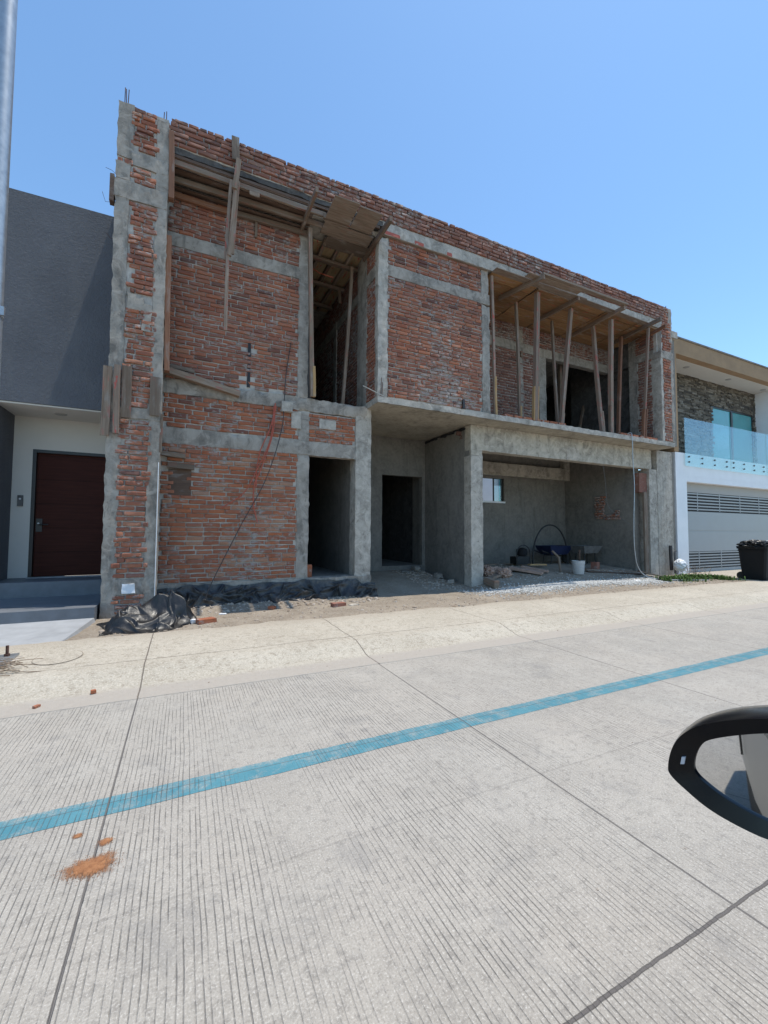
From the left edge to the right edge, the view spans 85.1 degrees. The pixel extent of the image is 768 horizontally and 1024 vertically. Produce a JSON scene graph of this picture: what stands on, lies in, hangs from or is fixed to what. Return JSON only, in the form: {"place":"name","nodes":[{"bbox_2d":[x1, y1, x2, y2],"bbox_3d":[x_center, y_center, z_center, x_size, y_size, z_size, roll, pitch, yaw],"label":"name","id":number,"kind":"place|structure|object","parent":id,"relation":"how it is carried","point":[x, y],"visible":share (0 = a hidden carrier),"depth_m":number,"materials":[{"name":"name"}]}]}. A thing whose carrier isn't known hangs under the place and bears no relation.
{"place":"outdoors","nodes":[
{"label":"outdoors","id":0,"kind":"place"},
{"bbox_2d":[0,188,113,624],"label":"grey house","id":1,"kind":"structure","parent":0,"point":[55,351],"depth_m":6.65,"materials":[{"name":"paint"}]},
{"bbox_2d":[27,449,105,576],"bbox_3d":[-5.329,0.030,7.277,1.270,2.130,0.141,2,-3,-26],"label":"door","id":2,"kind":"structure","parent":1,"relation":"in","point":[66,530],"depth_m":7.21,"materials":[{"name":"red wood"}]},
{"bbox_2d":[0,607,767,1023],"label":"road","id":3,"kind":"structure","parent":0,"point":[456,877],"depth_m":1.68,"materials":[{"name":"concrete"}]},
{"bbox_2d":[54,847,136,882],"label":"spilled soil","id":4,"kind":"structure","parent":3,"relation":"on","point":[93,865],"depth_m":1.61,"materials":[{"name":"orange soil"}]},
{"bbox_2d":[94,837,114,847],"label":"spilled soil","id":5,"kind":"structure","parent":3,"relation":"on","point":[104,841],"depth_m":1.75,"materials":[{"name":"orange soil"}]},
{"bbox_2d":[0,647,767,839],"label":"road marking","id":6,"kind":"object","parent":3,"relation":"on","point":[15,827],"visible":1,"depth_m":2.39,"materials":[{"name":"blue paint"}]},
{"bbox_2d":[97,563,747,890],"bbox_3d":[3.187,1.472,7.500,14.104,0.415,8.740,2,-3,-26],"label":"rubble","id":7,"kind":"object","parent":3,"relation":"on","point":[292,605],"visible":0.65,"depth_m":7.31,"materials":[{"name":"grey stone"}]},
{"bbox_2d":[0,580,767,719],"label":"sidewalk","id":8,"kind":"structure","parent":0,"point":[141,666],"depth_m":4.62,"materials":[{"name":"beige concrete"}]},
{"bbox_2d":[0,0,21,668],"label":"street pole","id":9,"kind":"object","parent":8,"relation":"on","point":[8,18],"visible":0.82,"depth_m":3.95,"materials":[{"name":"metal"}]},
{"bbox_2d":[0,657,46,675],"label":"dry twigs","id":10,"kind":"object","parent":8,"relation":"on","point":[13,663],"visible":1,"depth_m":3.58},
{"bbox_2d":[32,650,82,664],"bbox_3d":[-3.087,1.375,3.962,0.387,0.004,0.485,2,-3,-26],"label":"manhole cover","id":11,"kind":"object","parent":8,"relation":"on","point":[58,657],"visible":0.95,"depth_m":3.95,"materials":[{"name":"beige concrete"}]},
{"bbox_2d":[736,546,767,580],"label":"wheelie bin","id":12,"kind":"object","parent":8,"relation":"on","point":[754,563],"visible":0.92,"depth_m":10.86,"materials":[{"name":"black plastic"}]},
{"bbox_2d":[736,539,767,547],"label":"trash bag","id":13,"kind":"object","parent":12,"relation":"in","point":[755,543],"visible":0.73,"depth_m":10.86,"materials":[{"name":"black plastic"}]},
{"bbox_2d":[9,0,767,469],"label":"sky","id":14,"kind":"structure","parent":0,"point":[619,144],"materials":[{"name":"blue"}]},
{"bbox_2d":[65,561,748,640],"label":"dirt ground","id":15,"kind":"structure","parent":0,"point":[390,585],"depth_m":7.86,"materials":[{"name":"beige soil"}]},
{"bbox_2d":[96,590,196,636],"bbox_3d":[-3.029,1.244,5.402,1.240,0.442,0.964,2,-3,-26],"label":"plastic sheet","id":16,"kind":"object","parent":15,"relation":"on","point":[169,610],"visible":0.98,"depth_m":5.31,"materials":[{"name":"black plastic"}]},
{"bbox_2d":[196,617,216,624],"bbox_3d":[-2.337,1.426,5.498,0.239,0.062,0.120,3,-4,-44],"label":"loose brick","id":17,"kind":"object","parent":15,"relation":"on","point":[199,621],"visible":0.99,"depth_m":5.46,"materials":[{"name":"brick"}]},
{"bbox_2d":[157,579,378,607],"bbox_3d":[-1.764,1.362,7.066,3.681,0.388,0.331,2,-3,-26],"label":"plastic sheet","id":18,"kind":"object","parent":15,"relation":"on","point":[222,594],"visible":0.88,"depth_m":7.09,"materials":[{"name":"black plastic"}]},
{"bbox_2d":[268,606,275,609],"bbox_3d":[-1.757,1.498,6.550,0.092,0.050,0.102,0,-3,13],"label":"loose brick","id":19,"kind":"object","parent":15,"relation":"on","point":[271,607],"visible":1,"depth_m":6.51,"materials":[{"name":"brick"}]},
{"bbox_2d":[330,602,345,606],"bbox_3d":[-0.740,1.499,6.794,0.239,0.062,0.120,2,-3,-33],"label":"loose brick","id":20,"kind":"object","parent":15,"relation":"on","point":[336,604],"visible":1,"depth_m":6.74,"materials":[{"name":"brick"}]},
{"bbox_2d":[411,566,420,571],"bbox_3d":[0.790,1.407,10.307,0.217,0.146,0.271,1,-3,-10],"label":"rubble chunk","id":21,"kind":"object","parent":15,"relation":"on","point":[416,568],"visible":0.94,"depth_m":10.21,"materials":[{"name":"concrete"}]},
{"bbox_2d":[434,573,443,577],"bbox_3d":[1.272,1.494,9.802,0.185,0.138,0.244,2,-3,-35],"label":"rubble chunk","id":22,"kind":"object","parent":15,"relation":"on","point":[438,575],"visible":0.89,"depth_m":9.73,"materials":[{"name":"concrete"}]},
{"bbox_2d":[483,565,494,576],"bbox_3d":[2.424,1.382,9.809,0.352,0.288,0.391,2,-3,-26],"label":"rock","id":23,"kind":"object","parent":15,"relation":"on","point":[488,571],"visible":0.69,"depth_m":9.69,"materials":[{"name":"grey stone"}]},
{"bbox_2d":[484,577,498,587],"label":"plank","id":24,"kind":"object","parent":15,"relation":"on","point":[491,582],"visible":1,"depth_m":8.93,"materials":[{"name":"wood"}]},
{"bbox_2d":[483,573,501,581],"bbox_3d":[2.470,1.491,9.526,0.142,0.123,0.832,-2,-4,39],"label":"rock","id":25,"kind":"object","parent":15,"relation":"on","point":[495,576],"visible":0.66,"depth_m":9.61,"materials":[{"name":"grey stone"}]},
{"bbox_2d":[493,566,500,572],"bbox_3d":[2.752,1.417,10.297,0.455,0.181,0.238,2,-3,-26],"label":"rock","id":26,"kind":"object","parent":15,"relation":"on","point":[496,568],"visible":0.49,"depth_m":10.22,"materials":[{"name":"grey stone"}]},
{"bbox_2d":[498,568,511,577],"bbox_3d":[2.848,1.427,9.847,0.390,0.246,0.277,2,-3,-26],"label":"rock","id":27,"kind":"object","parent":15,"relation":"on","point":[505,572],"visible":0.95,"depth_m":9.76,"materials":[{"name":"grey stone"}]},
{"bbox_2d":[510,545,530,565],"bbox_3d":[3.858,1.220,11.892,0.550,0.596,0.323,2,-3,-26],"label":"water pump","id":28,"kind":"object","parent":15,"relation":"on","point":[521,557],"visible":0.98,"depth_m":11.79,"materials":[{"name":"black metal"}]},
{"bbox_2d":[508,566,543,574],"bbox_3d":[3.562,1.466,10.494,0.798,0.158,0.302,-1,-3,30],"label":"plank","id":29,"kind":"object","parent":15,"relation":"on","point":[526,570],"visible":0.97,"depth_m":10.40,"materials":[{"name":"wood"}]},
{"bbox_2d":[521,565,548,572],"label":"plank","id":30,"kind":"object","parent":15,"relation":"on","point":[533,568],"visible":0.88,"depth_m":10.69,"materials":[{"name":"wood"}]},
{"bbox_2d":[532,524,568,563],"bbox_3d":[4.902,0.970,12.297,1.464,1.222,0.044,2,-3,-26],"label":"hose loop","id":31,"kind":"object","parent":15,"relation":"on","point":[536,539],"visible":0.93,"depth_m":12.23,"materials":[{"name":"black rubber"}]},
{"bbox_2d":[534,545,570,563],"bbox_3d":[5.141,1.285,12.619,1.335,0.542,0.600,2,-3,-26],"label":"wheelbarrow","id":32,"kind":"object","parent":15,"relation":"on","point":[562,551],"visible":0.85,"depth_m":12.47,"materials":[{"name":"blue paint"}]},
{"bbox_2d":[551,550,561,571],"bbox_3d":[4.563,1.294,11.025,0.265,0.569,0.143,-2,-4,43],"label":"post stub","id":33,"kind":"object","parent":15,"relation":"on","point":[558,558],"visible":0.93,"depth_m":10.98,"materials":[{"name":"grey metal"}]},
{"bbox_2d":[457,569,695,598],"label":"gravel","id":34,"kind":"structure","parent":15,"relation":"on","point":[547,586],"depth_m":9.29,"materials":[{"name":"grey gravel"}]},
{"bbox_2d":[571,560,585,573],"bbox_3d":[5.019,1.428,10.797,0.337,0.345,0.332,2,-3,-26],"label":"bucket","id":35,"kind":"object","parent":15,"relation":"on","point":[578,566],"visible":1,"depth_m":10.68,"materials":[{"name":"white plastic"}]},
{"bbox_2d":[568,545,601,563],"bbox_3d":[6.022,1.286,12.487,0.800,0.561,0.550,2,-3,-26],"label":"mortar tray","id":36,"kind":"object","parent":15,"relation":"on","point":[587,549],"visible":0.81,"depth_m":12.35,"materials":[{"name":"grey paint"}]},
{"bbox_2d":[591,562,599,568],"bbox_3d":[5.872,1.490,11.630,0.225,0.204,0.164,3,-4,-42],"label":"loose brick","id":37,"kind":"object","parent":15,"relation":"on","point":[595,565],"visible":0.87,"depth_m":11.56,"materials":[{"name":"brick"}]},
{"bbox_2d":[585,569,637,571],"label":"plank","id":38,"kind":"object","parent":15,"relation":"on","point":[612,570],"visible":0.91,"depth_m":11.48,"materials":[{"name":"wood"}]},
{"bbox_2d":[585,570,645,574],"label":"plank","id":39,"kind":"object","parent":15,"relation":"on","point":[614,572],"visible":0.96,"depth_m":11.22,"materials":[{"name":"wood"}]},
{"bbox_2d":[668,546,672,569],"bbox_3d":[8.182,1.308,11.924,0.091,0.703,0.109,1,-3,-11],"label":"pipe stub","id":40,"kind":"object","parent":15,"relation":"on","point":[670,558],"visible":1,"depth_m":11.89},
{"bbox_2d":[674,550,676,572],"bbox_3d":[8.391,1.430,12.040,0.093,0.669,0.057,2,-3,-26],"label":"pipe stub","id":41,"kind":"object","parent":15,"relation":"on","point":[675,551],"visible":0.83,"depth_m":12.02,"materials":[{"name":"grey paint"}]},
{"bbox_2d":[673,559,686,571],"bbox_3d":[8.280,1.479,11.696,0.355,0.360,0.313,2,-3,-26],"label":"plastic bag","id":42,"kind":"object","parent":15,"relation":"on","point":[679,564],"visible":0.99,"depth_m":11.61,"materials":[{"name":"white plastic"}]},
{"bbox_2d":[678,565,711,574],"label":"dry stalks","id":43,"kind":"object","parent":15,"relation":"on","point":[694,572],"visible":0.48,"depth_m":11.69,"materials":[{"name":"beige plant"}]},
{"bbox_2d":[653,573,745,582],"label":"weeds","id":44,"kind":"object","parent":15,"relation":"on","point":[689,578],"visible":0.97,"depth_m":10.85,"materials":[{"name":"green plant"}]},
{"bbox_2d":[684,569,750,579],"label":"driveway","id":45,"kind":"structure","parent":0,"point":[732,573],"depth_m":12.80,"materials":[{"name":"beige concrete"}]},
{"bbox_2d":[668,705,767,839],"bbox_3d":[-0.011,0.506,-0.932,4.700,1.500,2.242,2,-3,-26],"label":"mirror","id":46,"kind":"object","parent":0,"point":[718,763],"visible":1,"depth_m":0.43,"materials":[{"name":"black plastic"}]},
{"label":"ground","id":47,"kind":"structure","parent":0,"visible":0},
{"bbox_2d":[0,618,94,646],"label":"ramp","id":48,"kind":"structure","parent":47,"relation":"on","point":[33,632],"depth_m":4.90,"materials":[{"name":"grey concrete"}]},
{"bbox_2d":[99,87,677,618],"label":"unfinished house","id":49,"kind":"structure","parent":47,"relation":"on","point":[403,451],"depth_m":8.00,"materials":[{"name":"brick"}]},
{"bbox_2d":[100,365,111,435],"bbox_3d":[-3.865,-1.550,5.816,0.115,0.981,0.023,2,-3,-26],"label":"plank","id":50,"kind":"object","parent":49,"relation":"attached to","point":[106,401],"visible":1,"depth_m":5.81,"materials":[{"name":"brown wood"}]},
{"bbox_2d":[112,364,120,433],"bbox_3d":[-3.744,-1.583,5.856,0.083,0.971,0.050,2,-3,-26],"label":"plank","id":51,"kind":"object","parent":49,"relation":"attached to","point":[116,397],"visible":1,"depth_m":5.83,"materials":[{"name":"grey wood"}]},
{"bbox_2d":[121,365,131,417],"bbox_3d":[-3.652,-1.704,5.929,0.126,0.741,0.023,2,-3,-26],"label":"plank","id":52,"kind":"object","parent":49,"relation":"attached to","point":[126,395],"visible":1,"depth_m":5.92,"materials":[{"name":"wood"}]},
{"bbox_2d":[149,376,159,415],"bbox_3d":[-3.345,-1.689,6.102,0.130,0.570,0.021,2,-3,-26],"label":"plank","id":53,"kind":"object","parent":49,"relation":"attached to","point":[154,404],"visible":1,"depth_m":6.09,"materials":[{"name":"grey wood"}]},
{"bbox_2d":[159,414,162,452],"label":"plank","id":54,"kind":"object","parent":49,"relation":"attached to","point":[161,433],"visible":1,"depth_m":6.13,"materials":[{"name":"wood"}]},
{"bbox_2d":[164,235,171,372],"bbox_3d":[-3.276,-3.154,6.343,0.090,2.081,0.120,2,-3,-26],"label":"plank","id":55,"kind":"object","parent":49,"relation":"attached to","point":[167,309],"visible":0.98,"depth_m":6.29,"materials":[{"name":"brown wood"}]},
{"bbox_2d":[168,130,174,202],"bbox_3d":[-3.242,-5.270,6.378,0.095,1.051,0.112,2,-3,-26],"label":"plank","id":56,"kind":"object","parent":49,"relation":"attached to","point":[171,168],"visible":0.97,"depth_m":6.33,"materials":[{"name":"brown wood"}]},
{"bbox_2d":[161,451,185,458],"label":"plank","id":57,"kind":"object","parent":49,"relation":"attached to","point":[172,454],"visible":0.96,"depth_m":6.58,"materials":[{"name":"wood"}]},
{"bbox_2d":[167,462,194,469],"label":"plank","id":58,"kind":"object","parent":49,"relation":"on","point":[180,466],"visible":1,"depth_m":6.63,"materials":[{"name":"wood"}]},
{"bbox_2d":[164,367,240,397],"bbox_3d":[-2.942,-2.109,6.814,1.150,0.319,0.134,2,-3,-27],"label":"plank","id":59,"kind":"object","parent":49,"relation":"on","point":[197,380],"visible":0.94,"depth_m":6.77,"materials":[{"name":"wood"}]},
{"bbox_2d":[170,364,194,373],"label":"plank","id":60,"kind":"object","parent":59,"relation":"on","point":[182,368],"visible":0.91,"depth_m":6.69,"materials":[{"name":"grey wood"}]},
{"bbox_2d":[224,135,240,330],"bbox_3d":[-2.421,-4.443,6.664,0.225,3.192,0.127,2,-3,-26],"label":"hanging strut","id":61,"kind":"object","parent":49,"relation":"attached to","point":[230,235],"visible":1,"depth_m":6.66,"materials":[{"name":"brown wood"}]},
{"bbox_2d":[205,343,290,599],"bbox_3d":[-2.223,-0.850,6.992,1.380,4.454,0.068,2,-3,-38],"label":"cable","id":62,"kind":"object","parent":49,"relation":"attached to","point":[263,483],"visible":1,"depth_m":7.10,"materials":[{"name":"plastic"}]},
{"bbox_2d":[221,406,274,508],"bbox_3d":[-2.292,-0.959,7.087,0.844,1.828,0.068,2,-3,-26],"label":"hose","id":63,"kind":"object","parent":49,"relation":"attached to","point":[258,465],"visible":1,"depth_m":7.12,"materials":[{"name":"orange plastic"}]},
{"bbox_2d":[255,222,257,237],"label":"plank","id":64,"kind":"object","parent":49,"relation":"attached to","point":[256,228],"visible":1,"depth_m":7.32,"materials":[{"name":"wood"}]},
{"bbox_2d":[253,403,275,522],"bbox_3d":[-2.060,-0.865,7.200,0.369,2.103,0.040,2,-3,-29],"label":"hose","id":65,"kind":"object","parent":49,"relation":"hanging from","point":[263,463],"visible":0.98,"depth_m":7.17,"materials":[{"name":"orange plastic"}]},
{"bbox_2d":[256,406,276,486],"bbox_3d":[-2.029,-1.141,7.224,0.345,1.453,0.036,2,-3,-31],"label":"hose","id":66,"kind":"object","parent":49,"relation":"hanging from","point":[262,446],"visible":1,"depth_m":7.17,"materials":[{"name":"orange plastic"}]},
{"bbox_2d":[174,154,379,236],"bbox_3d":[-1.667,-5.245,7.122,3.520,0.376,1.160,2,-3,-26],"label":"formwork","id":67,"kind":"object","parent":49,"relation":"attached to","point":[272,201],"visible":0.82,"depth_m":7.03,"materials":[{"name":"brown wood"}]},
{"bbox_2d":[307,564,311,576],"bbox_3d":[-1.430,1.088,7.724,0.162,0.242,0.125,2,-3,-36],"label":"loose brick","id":68,"kind":"object","parent":49,"relation":"on","point":[309,570],"visible":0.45,"depth_m":7.69,"materials":[{"name":"brick"}]},
{"bbox_2d":[308,227,315,396],"bbox_3d":[-1.311,-3.617,7.590,0.118,3.045,0.268,-1,-3,18],"label":"timber prop","id":69,"kind":"object","parent":49,"relation":"on","point":[312,371],"visible":1,"depth_m":7.56,"materials":[{"name":"brown wood"}]},
{"bbox_2d":[341,266,353,403],"bbox_3d":[-0.742,-3.558,8.458,0.091,2.996,0.318,-2,-4,40],"label":"timber prop","id":70,"kind":"object","parent":49,"relation":"on","point":[347,336],"visible":0.94,"depth_m":8.43,"materials":[{"name":"brown wood"}]},
{"bbox_2d":[313,195,487,311],"bbox_3d":[-0.017,-4.957,9.355,3.702,0.500,3.745,2,-3,-26],"label":"formwork","id":71,"kind":"object","parent":49,"relation":"attached to","point":[337,255],"visible":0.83,"depth_m":8.18,"materials":[{"name":"brown wood"}]},
{"bbox_2d":[490,275,497,414],"bbox_3d":[2.375,-3.605,9.069,0.178,3.053,0.105,2,-3,-26],"label":"timber prop","id":72,"kind":"object","parent":49,"relation":"on","point":[495,408],"visible":0.93,"depth_m":9.04,"materials":[{"name":"brown wood"}]},
{"bbox_2d":[483,478,504,502],"bbox_3d":[3.293,-0.654,12.798,0.870,0.760,0.240,2,-3,-26],"label":"window","id":73,"kind":"structure","parent":49,"relation":"in","point":[493,501],"depth_m":12.82,"materials":[{"name":"white paint"}]},
{"bbox_2d":[514,302,521,415],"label":"timber prop","id":74,"kind":"object","parent":49,"relation":"on","point":[518,361],"visible":0.77,"depth_m":9.82,"materials":[{"name":"brown wood"}]},
{"bbox_2d":[532,292,539,420],"bbox_3d":[3.452,-3.534,9.516,0.173,2.964,0.165,2,-3,-26],"label":"timber prop","id":75,"kind":"object","parent":49,"relation":"on","point":[535,395],"visible":0.97,"depth_m":9.48,"materials":[{"name":"brown wood"}]},
{"bbox_2d":[550,321,558,422],"bbox_3d":[4.290,-3.492,10.511,0.085,2.997,0.719,0,-3,13],"label":"timber prop","id":76,"kind":"object","parent":49,"relation":"on","point":[554,372],"visible":0.91,"depth_m":10.49,"materials":[{"name":"brown wood"}]},
{"bbox_2d":[558,364,561,410],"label":"timber prop","id":77,"kind":"object","parent":49,"relation":"on","point":[559,380],"visible":0.27,"depth_m":12.58,"materials":[{"name":"brown wood"}]},
{"bbox_2d":[559,308,572,422],"bbox_3d":[4.410,-3.500,10.135,0.436,2.971,0.109,1,-3,-14],"label":"timber prop","id":78,"kind":"object","parent":49,"relation":"on","point":[565,368],"visible":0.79,"depth_m":10.10,"materials":[{"name":"brown wood"}]},
{"bbox_2d":[488,267,666,350],"bbox_3d":[4.721,-5.021,10.755,5.849,0.199,1.991,2,-3,-26],"label":"formwork","id":79,"kind":"object","parent":49,"relation":"attached to","point":[511,289],"visible":0.9,"depth_m":10.50,"materials":[{"name":"brown wood"}]},
{"bbox_2d":[578,405,584,427],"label":"timber prop","id":80,"kind":"object","parent":49,"relation":"on","point":[581,417],"visible":0.36,"depth_m":13.74,"materials":[{"name":"wood"}]},
{"bbox_2d":[591,326,605,431],"bbox_3d":[5.581,-3.457,10.922,0.129,2.970,0.377,1,-3,-16],"label":"timber prop","id":81,"kind":"object","parent":49,"relation":"on","point":[601,419],"visible":0.88,"depth_m":10.89,"materials":[{"name":"brown wood"}]},
{"bbox_2d":[608,319,613,432],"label":"timber prop","id":82,"kind":"object","parent":49,"relation":"on","point":[611,375],"visible":0.91,"depth_m":10.72,"materials":[{"name":"brown wood"}]},
{"bbox_2d":[616,336,622,433],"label":"timber prop","id":83,"kind":"object","parent":49,"relation":"on","point":[619,389],"visible":0.94,"depth_m":11.39,"materials":[{"name":"brown wood"}]},
{"bbox_2d":[603,467,642,575],"bbox_3d":[6.205,0.196,10.839,0.930,2.902,0.106,0,-3,5],"label":"cable","id":84,"kind":"object","parent":49,"relation":"hanging from","point":[618,515],"visible":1,"depth_m":10.84,"materials":[{"name":"grey paint"}]},
{"bbox_2d":[641,327,649,437],"bbox_3d":[6.990,-3.454,11.176,0.180,2.955,0.210,2,-3,-26],"label":"timber prop","id":85,"kind":"object","parent":49,"relation":"on","point":[644,421],"visible":0.97,"depth_m":11.17,"materials":[{"name":"brown wood"}]},
{"bbox_2d":[627,432,696,580],"bbox_3d":[7.278,-0.160,10.719,2.005,3.799,0.122,0,-3,1],"label":"cable","id":86,"kind":"object","parent":49,"relation":"hanging from","point":[633,512],"visible":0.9,"depth_m":10.68,"materials":[{"name":"metal"}]},
{"bbox_2d":[482,478,499,500],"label":"yard wall","id":87,"kind":"structure","parent":47,"relation":"on","point":[487,490],"depth_m":20.30,"materials":[{"name":"white paint"}]},
{"bbox_2d":[660,336,767,574],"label":"white house","id":88,"kind":"structure","parent":47,"relation":"on","point":[720,452],"depth_m":14.20,"materials":[{"name":"paint"}]},
{"bbox_2d":[687,483,767,571],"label":"garage door","id":89,"kind":"structure","parent":88,"relation":"in","point":[720,518],"depth_m":13.72,"materials":[{"name":"beige paint"}]},
{"bbox_2d":[710,406,754,462],"bbox_3d":[13.014,-2.691,15.623,2.920,2.185,0.080,2,-3,-26],"label":"window","id":90,"kind":"structure","parent":88,"relation":"in","point":[732,430],"depth_m":15.58,"materials":[{"name":"glass"}]}
]}

